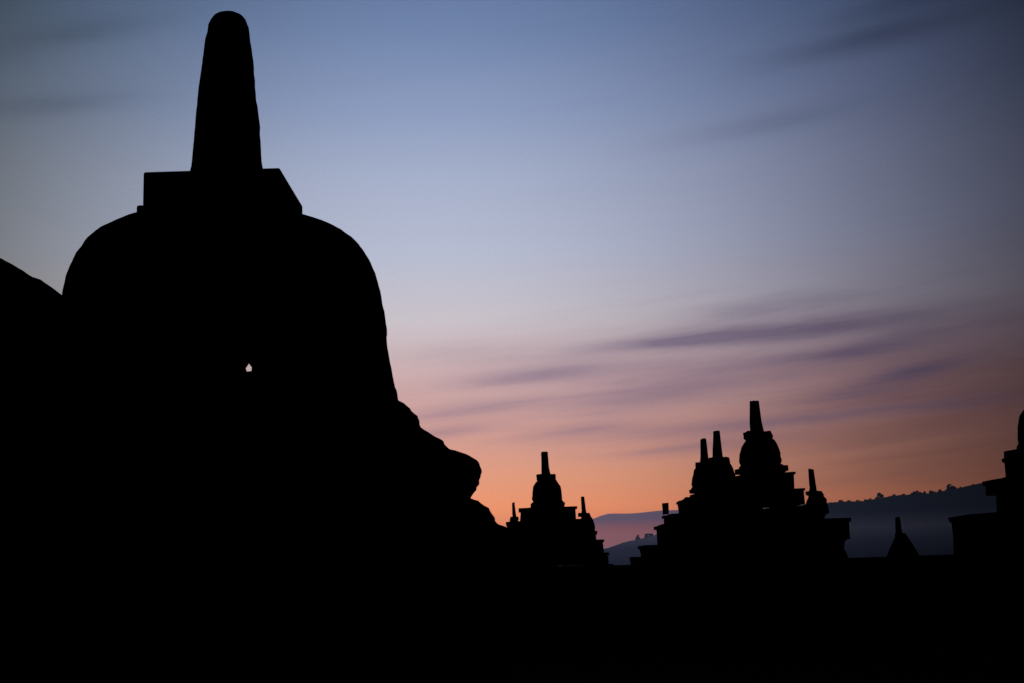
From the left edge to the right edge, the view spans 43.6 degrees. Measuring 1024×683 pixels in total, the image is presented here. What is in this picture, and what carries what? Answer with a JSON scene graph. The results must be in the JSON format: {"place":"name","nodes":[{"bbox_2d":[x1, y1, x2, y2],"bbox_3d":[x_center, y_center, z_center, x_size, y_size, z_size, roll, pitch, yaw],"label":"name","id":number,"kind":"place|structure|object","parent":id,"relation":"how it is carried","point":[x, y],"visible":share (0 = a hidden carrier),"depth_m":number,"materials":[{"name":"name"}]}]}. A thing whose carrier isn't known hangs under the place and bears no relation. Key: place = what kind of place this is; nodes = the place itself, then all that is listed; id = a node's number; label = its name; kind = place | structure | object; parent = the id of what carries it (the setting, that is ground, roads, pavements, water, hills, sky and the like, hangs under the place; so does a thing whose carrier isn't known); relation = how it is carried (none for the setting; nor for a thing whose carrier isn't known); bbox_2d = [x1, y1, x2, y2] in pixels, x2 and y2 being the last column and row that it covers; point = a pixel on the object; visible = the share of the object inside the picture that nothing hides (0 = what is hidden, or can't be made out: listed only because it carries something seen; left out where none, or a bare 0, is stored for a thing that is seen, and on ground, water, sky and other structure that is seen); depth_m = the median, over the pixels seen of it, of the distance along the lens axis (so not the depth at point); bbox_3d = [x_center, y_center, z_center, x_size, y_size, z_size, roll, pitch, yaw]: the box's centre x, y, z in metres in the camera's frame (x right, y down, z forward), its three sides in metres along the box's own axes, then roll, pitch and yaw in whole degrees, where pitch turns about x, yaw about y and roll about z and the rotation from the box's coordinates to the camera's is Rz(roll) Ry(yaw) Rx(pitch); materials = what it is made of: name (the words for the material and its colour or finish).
{"place":"outdoors","nodes":[
{"label":"outdoors","id":0,"kind":"place"},
{"bbox_2d":[0,0,1023,526],"label":"sky","id":1,"kind":"structure","parent":0,"point":[593,234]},
{"bbox_2d":[511,625,1023,682],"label":"ground","id":2,"kind":"structure","parent":0,"point":[989,654],"depth_m":19.90,"materials":[{"name":"black"}]},
{"bbox_2d":[0,453,518,682],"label":"circular terrace","id":3,"kind":"structure","parent":2,"relation":"on","point":[109,574],"depth_m":3.21,"materials":[{"name":"stone"}]},
{"bbox_2d":[0,360,47,437],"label":"circular terrace","id":4,"kind":"structure","parent":3,"relation":"on","point":[22,384],"depth_m":10.41,"materials":[{"name":"stone"}]},
{"bbox_2d":[0,258,130,365],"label":"stupa","id":5,"kind":"object","parent":4,"relation":"on","point":[29,309],"visible":0.27,"depth_m":13.90,"materials":[{"name":"stone"}]},
{"bbox_2d":[0,11,497,523],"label":"stupa","id":6,"kind":"object","parent":3,"relation":"on","point":[324,411],"visible":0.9,"depth_m":8.25,"materials":[{"name":"stone"}]},
{"bbox_2d":[510,554,1023,640],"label":"balustrade wall","id":7,"kind":"structure","parent":2,"relation":"on","point":[790,596],"depth_m":26.73,"materials":[{"name":"stone"}]},
{"bbox_2d":[506,452,614,581],"bbox_3d":[0.937,3.795,27.962,2.335,2.785,2.230,-2,-10,0],"label":"stupa","id":8,"kind":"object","parent":7,"relation":"on","point":[556,537],"depth_m":26.95,"materials":[{"name":"stone"}]},
{"bbox_2d":[629,401,850,564],"bbox_3d":[5.025,3.358,29.032,4.663,4.026,2.635,-2,-10,0],"label":"stupa","id":9,"kind":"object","parent":7,"relation":"on","point":[722,515],"depth_m":27.96,"materials":[{"name":"stone"}]},
{"bbox_2d":[887,517,918,556],"bbox_3d":[8.412,4.373,27.615,0.705,1.166,0.900,-2,-10,0],"label":"stupa","id":10,"kind":"object","parent":7,"relation":"on","point":[902,545],"depth_m":27.45,"materials":[{"name":"stone"}]},
{"bbox_2d":[948,410,1023,578],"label":"stupa","id":11,"kind":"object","parent":2,"relation":"on","point":[988,545],"depth_m":24.39,"materials":[{"name":"stone"}]},
{"bbox_2d":[568,483,996,565],"bbox_3d":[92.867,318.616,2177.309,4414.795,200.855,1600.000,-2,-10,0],"label":"hill ridge","id":12,"kind":"structure","parent":0,"point":[926,525],"depth_m":1908.02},
{"label":"ground","id":13,"kind":"structure","parent":0,"visible":0},
{"bbox_2d":[593,502,833,548],"bbox_3d":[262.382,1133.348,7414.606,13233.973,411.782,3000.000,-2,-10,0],"label":"fog","id":14,"kind":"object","parent":13,"relation":"on","point":[614,529],"depth_m":7152.54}
]}

